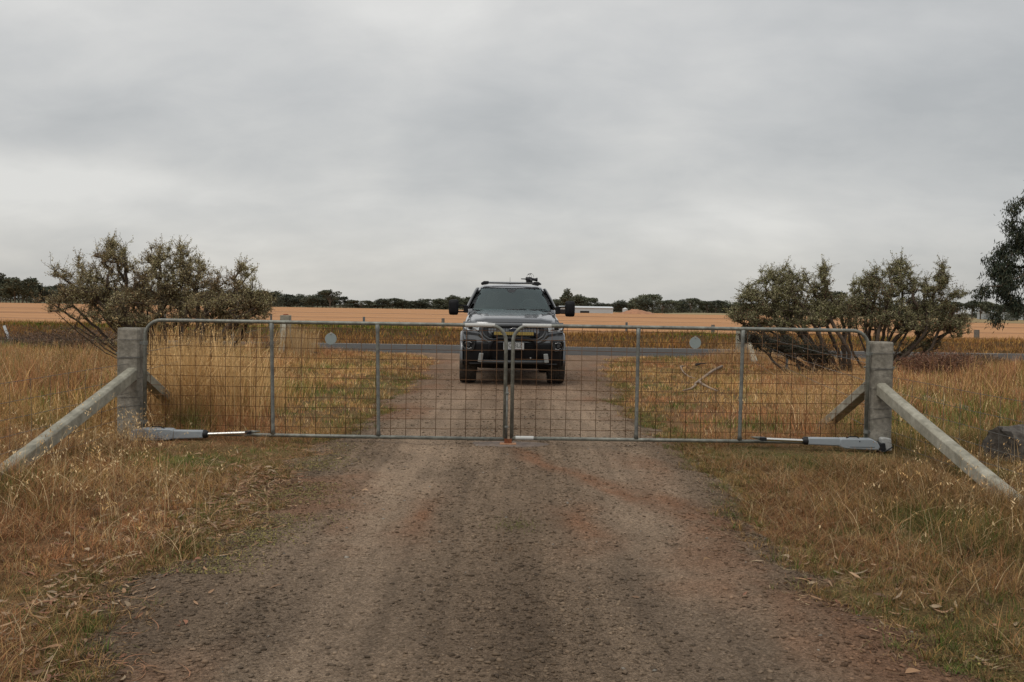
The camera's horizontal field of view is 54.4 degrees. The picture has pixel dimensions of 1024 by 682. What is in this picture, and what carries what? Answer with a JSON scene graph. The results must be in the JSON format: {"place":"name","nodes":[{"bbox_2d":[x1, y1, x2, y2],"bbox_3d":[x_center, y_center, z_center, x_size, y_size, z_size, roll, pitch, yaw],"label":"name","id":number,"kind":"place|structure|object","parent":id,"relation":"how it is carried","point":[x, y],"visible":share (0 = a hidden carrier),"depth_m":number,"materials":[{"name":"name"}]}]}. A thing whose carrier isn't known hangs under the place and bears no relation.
{"place":"outdoors","nodes":[
{"label":"outdoors","id":0,"kind":"place"},
{"bbox_2d":[0,299,1023,681],"bbox_3d":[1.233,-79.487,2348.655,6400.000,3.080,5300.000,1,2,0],"label":"ground","id":1,"kind":"structure","parent":0,"point":[246,447],"depth_m":7.04,"materials":[{"name":"plant"}]},
{"bbox_2d":[0,330,68,347],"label":"dry bush","id":2,"kind":"object","parent":1,"relation":"on","point":[15,339],"visible":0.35,"depth_m":27.83,"materials":[{"name":"brown plant"}]},
{"bbox_2d":[24,326,116,352],"bbox_3d":[-10.872,0.066,25.022,2.794,0.920,2.061,1,2,0],"label":"dry bush","id":3,"kind":"object","parent":1,"relation":"on","point":[77,339],"visible":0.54,"depth_m":24.79,"materials":[{"name":"brown plant"}]},
{"bbox_2d":[0,327,173,479],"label":"gate post","id":4,"kind":"object","parent":1,"relation":"on","point":[128,379],"visible":0.61,"depth_m":10.36,"materials":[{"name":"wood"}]},
{"bbox_2d":[0,364,128,456],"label":"wire fence","id":5,"kind":"object","parent":4,"relation":"attached to","point":[59,408],"visible":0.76,"depth_m":8.96,"materials":[{"name":"metal"}]},
{"bbox_2d":[129,426,260,441],"bbox_3d":[-3.282,0.977,10.311,1.329,0.202,0.222,1,2,0],"label":"gate opener","id":6,"kind":"object","parent":4,"relation":"attached to","point":[183,434],"visible":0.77,"depth_m":10.22,"materials":[{"name":"grey paint"}]},
{"bbox_2d":[147,324,281,413],"bbox_3d":[-5.302,0.160,19.820,0.005,0.763,18.583,1,2,-8],"label":"wire fence","id":7,"kind":"object","parent":4,"relation":"attached to","point":[202,341],"visible":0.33,"depth_m":14.23,"materials":[{"name":"metal"}]},
{"bbox_2d":[140,318,508,440],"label":"farm gate","id":8,"kind":"structure","parent":4,"relation":"attached to","point":[330,338],"depth_m":10.39,"materials":[{"name":"metal"}]},
{"bbox_2d":[30,231,282,361],"bbox_3d":[-6.653,-0.659,18.469,4.697,2.828,2.011,1,2,0],"label":"saltbush","id":9,"kind":"object","parent":1,"relation":"on","point":[222,304],"visible":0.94,"depth_m":18.32,"materials":[{"name":"green plant"}]},
{"bbox_2d":[257,340,292,349],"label":"dry bush","id":10,"kind":"object","parent":1,"relation":"on","point":[269,344],"visible":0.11,"depth_m":28.29,"materials":[{"name":"brown plant"}]},
{"bbox_2d":[270,291,283,303],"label":"gum tree","id":11,"kind":"object","parent":1,"relation":"on","point":[275,294],"visible":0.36,"depth_m":816.05,"materials":[{"name":"plant"}]},
{"bbox_2d":[278,314,290,353],"bbox_3d":[-6.456,-0.083,27.984,0.307,1.333,2.394,1,2,-8],"label":"corner post","id":12,"kind":"object","parent":1,"relation":"on","point":[285,317],"visible":0.38,"depth_m":28.86,"materials":[{"name":"concrete"}]},
{"bbox_2d":[295,294,307,306],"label":"gum tree","id":13,"kind":"object","parent":1,"relation":"on","point":[301,295],"visible":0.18,"depth_m":805.52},
{"bbox_2d":[315,293,331,307],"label":"gum tree","id":14,"kind":"object","parent":1,"relation":"on","point":[319,295],"visible":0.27,"depth_m":798.42,"materials":[{"name":"plant"}]},
{"bbox_2d":[317,289,341,307],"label":"gum tree","id":15,"kind":"object","parent":1,"relation":"on","point":[332,294],"visible":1,"depth_m":774.52,"materials":[{"name":"plant"}]},
{"bbox_2d":[327,299,342,307],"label":"gum tree","id":16,"kind":"object","parent":1,"relation":"on","point":[339,303],"visible":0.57,"depth_m":811.69,"materials":[{"name":"plant"}]},
{"bbox_2d":[336,296,347,307],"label":"gum tree","id":17,"kind":"object","parent":1,"relation":"on","point":[344,298],"visible":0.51,"depth_m":813.74,"materials":[{"name":"plant"}]},
{"bbox_2d":[387,298,403,308],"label":"gum tree","id":18,"kind":"object","parent":1,"relation":"on","point":[394,300],"visible":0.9,"depth_m":788.26,"materials":[{"name":"plant"}]},
{"bbox_2d":[394,299,411,308],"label":"gum tree","id":19,"kind":"object","parent":1,"relation":"on","point":[402,303],"visible":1,"depth_m":788.82,"materials":[{"name":"plant"}]},
{"bbox_2d":[409,300,431,308],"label":"gum tree","id":20,"kind":"object","parent":1,"relation":"on","point":[420,303],"visible":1,"depth_m":787.07,"materials":[{"name":"plant"}]},
{"bbox_2d":[415,304,435,308],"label":"gum tree","id":21,"kind":"object","parent":1,"relation":"on","point":[432,306],"visible":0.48,"depth_m":799.04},
{"bbox_2d":[430,298,447,309],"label":"gum tree","id":22,"kind":"object","parent":1,"relation":"on","point":[437,302],"visible":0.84,"depth_m":803.45,"materials":[{"name":"plant"}]},
{"bbox_2d":[442,295,462,306],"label":"gum tree","id":23,"kind":"object","parent":1,"relation":"on","point":[447,299],"visible":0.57,"depth_m":783.77,"materials":[{"name":"plant"}]},
{"bbox_2d":[445,300,463,308],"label":"gum tree","id":24,"kind":"object","parent":1,"relation":"on","point":[461,303],"visible":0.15,"depth_m":784.72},
{"bbox_2d":[459,298,467,309],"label":"gum tree","id":25,"kind":"object","parent":1,"relation":"on","point":[465,302],"visible":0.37,"depth_m":795.04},
{"bbox_2d":[0,328,1023,438],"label":"paddock grass","id":26,"kind":"structure","parent":1,"relation":"on","point":[312,360],"depth_m":16.36,"materials":[{"name":"plant"}]},
{"bbox_2d":[0,310,1023,559],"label":"tall grass","id":27,"kind":"structure","parent":1,"relation":"on","point":[200,366],"depth_m":12.05,"materials":[{"name":"plant"}]},
{"bbox_2d":[0,318,1023,353],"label":"verge grass","id":28,"kind":"structure","parent":1,"relation":"on","point":[964,340],"depth_m":39.29,"materials":[{"name":"plant"}]},
{"bbox_2d":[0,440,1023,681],"bbox_3d":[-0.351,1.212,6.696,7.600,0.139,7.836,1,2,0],"label":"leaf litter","id":29,"kind":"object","parent":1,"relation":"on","point":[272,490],"visible":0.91,"depth_m":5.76,"materials":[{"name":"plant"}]},
{"bbox_2d":[585,297,598,304],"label":"gum tree","id":30,"kind":"object","parent":1,"relation":"on","point":[594,300],"visible":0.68,"depth_m":710.97,"materials":[{"name":"plant"}]},
{"bbox_2d":[638,294,662,312],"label":"gum tree","id":31,"kind":"object","parent":1,"relation":"on","point":[655,297],"visible":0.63,"depth_m":642.76,"materials":[{"name":"plant"}]},
{"bbox_2d":[652,304,661,312],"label":"gum tree","id":32,"kind":"object","parent":1,"relation":"on","point":[656,311],"visible":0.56,"depth_m":641.22,"materials":[{"name":"plant"}]},
{"bbox_2d":[667,299,681,310],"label":"gum tree","id":33,"kind":"object","parent":1,"relation":"on","point":[675,303],"visible":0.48,"depth_m":616.65,"materials":[{"name":"plant"}]},
{"bbox_2d":[674,299,689,312],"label":"gum tree","id":34,"kind":"object","parent":1,"relation":"on","point":[682,307],"visible":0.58,"depth_m":627.95,"materials":[{"name":"plant"}]},
{"bbox_2d":[684,298,700,312],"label":"gum tree","id":35,"kind":"object","parent":1,"relation":"on","point":[695,301],"visible":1,"depth_m":598.82,"materials":[{"name":"plant"}]},
{"bbox_2d":[689,305,700,312],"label":"gum tree","id":36,"kind":"object","parent":1,"relation":"on","point":[693,309],"visible":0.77,"depth_m":629.77,"materials":[{"name":"plant"}]},
{"bbox_2d":[665,313,727,314],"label":"grass bank","id":37,"kind":"structure","parent":1,"relation":"on","point":[701,313],"depth_m":476.38,"materials":[{"name":"plant"}]},
{"bbox_2d":[682,365,722,390],"bbox_3d":[4.044,0.719,20.523,0.151,0.090,7.531,1,2,17],"label":"fallen branch","id":38,"kind":"object","parent":1,"relation":"on","point":[705,376],"visible":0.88,"depth_m":20.21,"materials":[{"name":"grey wood"}]},
{"bbox_2d":[697,305,714,312],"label":"gum tree","id":39,"kind":"object","parent":1,"relation":"on","point":[704,309],"visible":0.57,"depth_m":640.79,"materials":[{"name":"plant"}]},
{"bbox_2d":[698,300,714,312],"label":"gum tree","id":40,"kind":"object","parent":1,"relation":"on","point":[703,303],"visible":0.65,"depth_m":607.82,"materials":[{"name":"plant"}]},
{"bbox_2d":[698,380,717,390],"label":"fallen branch","id":41,"kind":"object","parent":1,"relation":"on","point":[703,384],"visible":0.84,"depth_m":17.67,"materials":[{"name":"grey wood"}]},
{"bbox_2d":[707,300,725,312],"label":"gum tree","id":42,"kind":"object","parent":1,"relation":"on","point":[717,302],"visible":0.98,"depth_m":598.09,"materials":[{"name":"plant"}]},
{"bbox_2d":[719,304,736,312],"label":"gum tree","id":43,"kind":"object","parent":1,"relation":"on","point":[726,306],"visible":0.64,"depth_m":606.78,"materials":[{"name":"plant"}]},
{"bbox_2d":[728,302,742,312],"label":"gum tree","id":44,"kind":"object","parent":1,"relation":"on","point":[737,304],"visible":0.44,"depth_m":601.26,"materials":[{"name":"plant"}]},
{"bbox_2d":[735,331,756,361],"bbox_3d":[6.726,0.211,28.290,0.296,1.133,2.347,1,2,1],"label":"corner post","id":45,"kind":"object","parent":1,"relation":"on","point":[738,345],"visible":0.09,"depth_m":29.18,"materials":[{"name":"concrete"}]},
{"bbox_2d":[735,325,843,374],"bbox_3d":[6.049,0.231,21.863,2.403,1.162,0.998,0,2,-13],"label":"shrub","id":46,"kind":"object","parent":1,"relation":"on","point":[753,337],"visible":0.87,"depth_m":21.76,"materials":[{"name":"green plant"}]},
{"bbox_2d":[721,254,864,372],"bbox_3d":[6.341,-0.601,22.541,3.294,2.801,1.767,1,2,0],"label":"saltbush","id":47,"kind":"object","parent":1,"relation":"on","point":[778,293],"visible":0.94,"depth_m":22.31,"materials":[{"name":"green plant"}]},
{"bbox_2d":[809,357,836,369],"bbox_3d":[7.195,0.516,23.114,0.420,0.378,0.602,0,2,-13],"label":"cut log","id":48,"kind":"object","parent":1,"relation":"on","point":[831,364],"visible":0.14,"depth_m":22.91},
{"bbox_2d":[845,246,976,368],"bbox_3d":[9.227,-0.704,23.194,3.180,2.992,1.945,0,2,-28],"label":"saltbush","id":49,"kind":"object","parent":1,"relation":"on","point":[906,323],"visible":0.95,"depth_m":23.04,"materials":[{"name":"green plant"}]},
{"bbox_2d":[814,341,1022,505],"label":"gate post","id":50,"kind":"object","parent":1,"relation":"on","point":[882,392],"visible":0.77,"depth_m":10.36,"materials":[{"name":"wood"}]},
{"bbox_2d":[510,324,872,443],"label":"farm gate","id":51,"kind":"structure","parent":50,"relation":"attached to","point":[695,342],"depth_m":10.39,"materials":[{"name":"metal"}]},
{"bbox_2d":[745,339,865,423],"bbox_3d":[5.306,0.326,19.971,0.005,0.757,18.920,1,2,9],"label":"wire fence","id":52,"kind":"object","parent":50,"relation":"attached to","point":[815,364],"visible":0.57,"depth_m":15.03,"materials":[{"name":"metal"}]},
{"bbox_2d":[752,436,892,452],"bbox_3d":[3.205,1.051,10.310,1.436,0.164,0.222,1,2,0],"label":"gate opener","id":53,"kind":"object","parent":50,"relation":"attached to","point":[857,442],"visible":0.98,"depth_m":10.22,"materials":[{"name":"grey paint"}]},
{"bbox_2d":[884,376,1023,490],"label":"wire fence","id":54,"kind":"object","parent":50,"relation":"attached to","point":[966,425],"visible":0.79,"depth_m":8.36,"materials":[{"name":"metal"}]},
{"bbox_2d":[893,349,984,377],"bbox_3d":[9.007,0.504,21.017,1.933,0.681,1.415,1,2,0],"label":"dry bush","id":55,"kind":"object","parent":1,"relation":"on","point":[926,360],"visible":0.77,"depth_m":20.86,"materials":[{"name":"brown plant"}]},
{"bbox_2d":[924,395,970,409],"bbox_3d":[6.752,0.969,15.584,0.102,0.100,2.238,1,2,4],"label":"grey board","id":56,"kind":"object","parent":1,"relation":"on","point":[947,401],"visible":0.12,"depth_m":15.01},
{"bbox_2d":[951,301,974,313],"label":"gum tree","id":57,"kind":"object","parent":1,"relation":"on","point":[969,304],"visible":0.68,"depth_m":410.75,"materials":[{"name":"plant"}]},
{"bbox_2d":[964,300,979,318],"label":"gum tree","id":58,"kind":"object","parent":1,"relation":"on","point":[971,309],"visible":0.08,"depth_m":420.98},
{"bbox_2d":[947,352,1004,364],"bbox_3d":[11.140,0.519,24.025,1.634,0.550,1.149,1,2,0],"label":"dry bush","id":59,"kind":"object","parent":1,"relation":"on","point":[986,355],"visible":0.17,"depth_m":23.94,"materials":[{"name":"brown plant"}]},
{"bbox_2d":[974,330,979,339],"bbox_3d":[20.817,-0.022,44.615,0.228,0.965,0.240,1,2,0],"label":"timber post","id":60,"kind":"object","parent":1,"relation":"on","point":[977,333],"visible":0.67,"depth_m":44.51,"materials":[{"name":"wood"}]},
{"bbox_2d":[969,308,992,317],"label":"gum tree","id":61,"kind":"object","parent":1,"relation":"on","point":[974,313],"visible":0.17,"depth_m":619.00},
{"bbox_2d":[972,301,994,318],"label":"gum tree","id":62,"kind":"object","parent":1,"relation":"on","point":[985,306],"visible":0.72,"depth_m":410.20,"materials":[{"name":"plant"}]},
{"bbox_2d":[985,304,1004,313],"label":"gum tree","id":63,"kind":"object","parent":1,"relation":"on","point":[997,307],"visible":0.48,"depth_m":419.96,"materials":[{"name":"plant"}]},
{"bbox_2d":[968,189,1023,332],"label":"eucalyptus tree","id":64,"kind":"object","parent":1,"relation":"on","point":[1002,275],"visible":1,"depth_m":26.76,"materials":[{"name":"green plant"}]},
{"bbox_2d":[976,311,1022,319],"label":"farm shed","id":65,"kind":"structure","parent":1,"relation":"on","point":[982,314],"depth_m":425.11,"materials":[{"name":"metal"}]},
{"bbox_2d":[981,424,1023,462],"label":"rock","id":66,"kind":"object","parent":1,"relation":"on","point":[1014,431],"visible":0.66,"depth_m":9.75,"materials":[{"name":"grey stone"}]},
{"bbox_2d":[1004,311,1019,320],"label":"paddock bush","id":67,"kind":"object","parent":1,"relation":"on","point":[1010,318],"visible":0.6,"depth_m":299.51,"materials":[{"name":"plant"}]},
{"bbox_2d":[0,303,1023,340],"bbox_3d":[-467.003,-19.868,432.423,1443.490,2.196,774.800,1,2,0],"label":"stubble field","id":68,"kind":"structure","parent":0,"point":[13,311],"depth_m":124.29,"materials":[{"name":"plant"}]},
{"bbox_2d":[0,273,6,302],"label":"gum tree","id":69,"kind":"object","parent":68,"relation":"on","point":[1,279],"visible":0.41,"depth_m":800.68,"materials":[{"name":"plant"}]},
{"bbox_2d":[0,287,18,302],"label":"gum tree","id":70,"kind":"object","parent":68,"relation":"on","point":[9,293],"visible":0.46,"depth_m":779.66,"materials":[{"name":"plant"}]},
{"bbox_2d":[2,281,23,302],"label":"gum tree","id":71,"kind":"object","parent":68,"relation":"on","point":[7,285],"visible":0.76,"depth_m":771.27,"materials":[{"name":"plant"}]},
{"bbox_2d":[2,277,38,302],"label":"gum tree","id":72,"kind":"object","parent":68,"relation":"on","point":[28,282],"visible":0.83,"depth_m":771.70,"materials":[{"name":"plant"}]},
{"bbox_2d":[16,285,39,302],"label":"gum tree","id":73,"kind":"object","parent":68,"relation":"on","point":[25,290],"visible":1,"depth_m":775.45,"materials":[{"name":"plant"}]},
{"bbox_2d":[33,283,47,302],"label":"gum tree","id":74,"kind":"object","parent":68,"relation":"on","point":[40,287],"visible":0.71,"depth_m":792.98,"materials":[{"name":"plant"}]},
{"bbox_2d":[42,288,57,300],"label":"gum tree","id":75,"kind":"object","parent":68,"relation":"on","point":[48,292],"visible":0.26,"depth_m":798.72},
{"bbox_2d":[48,288,66,300],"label":"gum tree","id":76,"kind":"object","parent":68,"relation":"on","point":[54,293],"visible":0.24,"depth_m":788.07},
{"bbox_2d":[271,296,284,306],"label":"gum tree","id":77,"kind":"object","parent":68,"relation":"on","point":[277,303],"visible":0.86,"depth_m":778.99,"materials":[{"name":"plant"}]},
{"bbox_2d":[278,294,295,306],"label":"gum tree","id":78,"kind":"object","parent":68,"relation":"on","point":[286,296],"visible":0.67,"depth_m":810.20,"materials":[{"name":"plant"}]},
{"bbox_2d":[287,296,303,306],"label":"gum tree","id":79,"kind":"object","parent":68,"relation":"on","point":[294,301],"visible":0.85,"depth_m":790.46,"materials":[{"name":"plant"}]},
{"bbox_2d":[299,294,320,307],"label":"gum tree","id":80,"kind":"object","parent":68,"relation":"on","point":[312,299],"visible":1,"depth_m":773.42,"materials":[{"name":"plant"}]},
{"bbox_2d":[311,296,326,307],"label":"gum tree","id":81,"kind":"object","parent":68,"relation":"on","point":[321,299],"visible":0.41,"depth_m":785.20,"materials":[{"name":"plant"}]},
{"bbox_2d":[319,295,334,307],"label":"gum tree","id":82,"kind":"object","parent":68,"relation":"on","point":[326,306],"visible":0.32,"depth_m":800.62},
{"bbox_2d":[348,300,371,307],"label":"gum tree","id":83,"kind":"object","parent":68,"relation":"on","point":[357,301],"visible":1,"depth_m":776.36,"materials":[{"name":"plant"}]},
{"bbox_2d":[364,304,385,308],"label":"gum tree","id":84,"kind":"object","parent":68,"relation":"on","point":[377,306],"visible":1,"depth_m":774.43,"materials":[{"name":"plant"}]},
{"bbox_2d":[375,298,393,308],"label":"gum tree","id":85,"kind":"object","parent":68,"relation":"on","point":[384,301],"visible":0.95,"depth_m":778.22,"materials":[{"name":"plant"}]},
{"bbox_2d":[553,300,563,306],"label":"gum tree","id":86,"kind":"object","parent":68,"relation":"on","point":[557,303],"visible":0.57,"depth_m":682.14,"materials":[{"name":"plant"}]},
{"bbox_2d":[559,288,572,303],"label":"gum tree","id":87,"kind":"object","parent":68,"relation":"on","point":[566,295],"visible":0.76,"depth_m":498.55,"materials":[{"name":"plant"}]},
{"bbox_2d":[559,296,579,305],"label":"gum tree","id":88,"kind":"object","parent":68,"relation":"on","point":[571,298],"visible":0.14,"depth_m":679.10,"materials":[{"name":"plant"}]},
{"bbox_2d":[571,294,588,305],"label":"gum tree","id":89,"kind":"object","parent":68,"relation":"on","point":[579,300],"visible":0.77,"depth_m":696.42,"materials":[{"name":"plant"}]},
{"bbox_2d":[560,306,612,312],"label":"farm shed","id":90,"kind":"structure","parent":68,"relation":"on","point":[589,309],"depth_m":444.77,"materials":[{"name":"white metal"}]},
{"bbox_2d":[594,302,608,306],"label":"gum tree","id":91,"kind":"object","parent":68,"relation":"on","point":[601,304],"visible":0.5,"depth_m":689.90,"materials":[{"name":"plant"}]},
{"bbox_2d":[608,300,630,311],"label":"gum tree","id":92,"kind":"object","parent":68,"relation":"on","point":[618,304],"visible":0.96,"depth_m":596.83,"materials":[{"name":"plant"}]},
{"bbox_2d":[625,302,639,309],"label":"gum tree","id":93,"kind":"object","parent":68,"relation":"on","point":[631,305],"visible":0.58,"depth_m":627.46,"materials":[{"name":"plant"}]},
{"bbox_2d":[618,309,653,313],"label":"soil mound","id":94,"kind":"object","parent":68,"relation":"on","point":[634,311],"visible":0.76,"depth_m":396.79,"materials":[{"name":"soil"}]},
{"bbox_2d":[632,296,651,310],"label":"gum tree","id":95,"kind":"object","parent":68,"relation":"on","point":[637,305],"visible":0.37,"depth_m":618.44,"materials":[{"name":"plant"}]},
{"bbox_2d":[635,298,657,311],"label":"gum tree","id":96,"kind":"object","parent":68,"relation":"on","point":[647,303],"visible":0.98,"depth_m":605.81,"materials":[{"name":"plant"}]},
{"bbox_2d":[656,300,671,312],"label":"gum tree","id":97,"kind":"object","parent":68,"relation":"on","point":[665,303],"visible":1,"depth_m":597.83,"materials":[{"name":"plant"}]},
{"bbox_2d":[660,305,674,312],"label":"gum tree","id":98,"kind":"object","parent":68,"relation":"on","point":[667,310],"visible":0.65,"depth_m":611.35,"materials":[{"name":"plant"}]},
{"bbox_2d":[816,291,846,304],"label":"gum tree","id":99,"kind":"object","parent":68,"relation":"on","point":[836,293],"visible":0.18,"depth_m":326.42,"materials":[{"name":"plant"}]},
{"bbox_2d":[0,338,1023,362],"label":"road","id":100,"kind":"structure","parent":0,"point":[591,351],"depth_m":32.40,"materials":[{"name":"asphalt"}]},
{"bbox_2d":[344,343,997,353],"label":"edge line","id":101,"kind":"object","parent":100,"relation":"on","point":[610,347],"visible":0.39,"depth_m":35.42,"materials":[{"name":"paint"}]},
{"bbox_2d":[0,0,1023,313],"label":"sky","id":102,"kind":"structure","parent":0,"point":[609,151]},
{"bbox_2d":[72,352,986,681],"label":"driveway","id":103,"kind":"structure","parent":0,"point":[388,640],"depth_m":5.29,"materials":[{"name":"gravel"}]},
{"bbox_2d":[473,438,548,446],"bbox_3d":[-0.014,1.072,10.424,0.810,0.110,0.387,1,2,0],"label":"gate stop","id":104,"kind":"object","parent":103,"relation":"on","point":[507,443],"visible":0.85,"depth_m":10.38,"materials":[{"name":"concrete"}]},
{"bbox_2d":[449,281,574,382],"bbox_3d":[-0.038,-0.301,20.695,2.480,2.084,5.413,1,2,-2],"label":"pickup truck","id":105,"kind":"object","parent":103,"relation":"on","point":[509,308],"visible":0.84,"depth_m":18.50,"materials":[{"name":"grey paint"}]},
{"bbox_2d":[521,273,537,281],"bbox_3d":[0.355,-1.298,20.405,0.340,0.178,0.124,1,2,-2],"label":"roof camera rig","id":106,"kind":"object","parent":105,"relation":"on","point":[529,279],"visible":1,"depth_m":20.38,"materials":[{"name":"black plastic"}]},
{"bbox_2d":[458,511,565,558],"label":"drive weeds","id":107,"kind":"object","parent":103,"relation":"on","point":[510,528],"visible":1,"depth_m":6.46,"materials":[{"name":"brown plant"}]},
{"bbox_3d":[-10.801,-0.619,44.611,0.095,1.204,0.100,1,2,0],"label":"timber post","id":108,"kind":"object","parent":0,"visible":0},
{"bbox_2d":[0,307,1023,338],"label":"wire fence","id":109,"kind":"object","parent":108,"relation":"attached to","point":[446,314],"visible":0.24,"depth_m":44.54,"materials":[{"name":"metal"}]}
]}

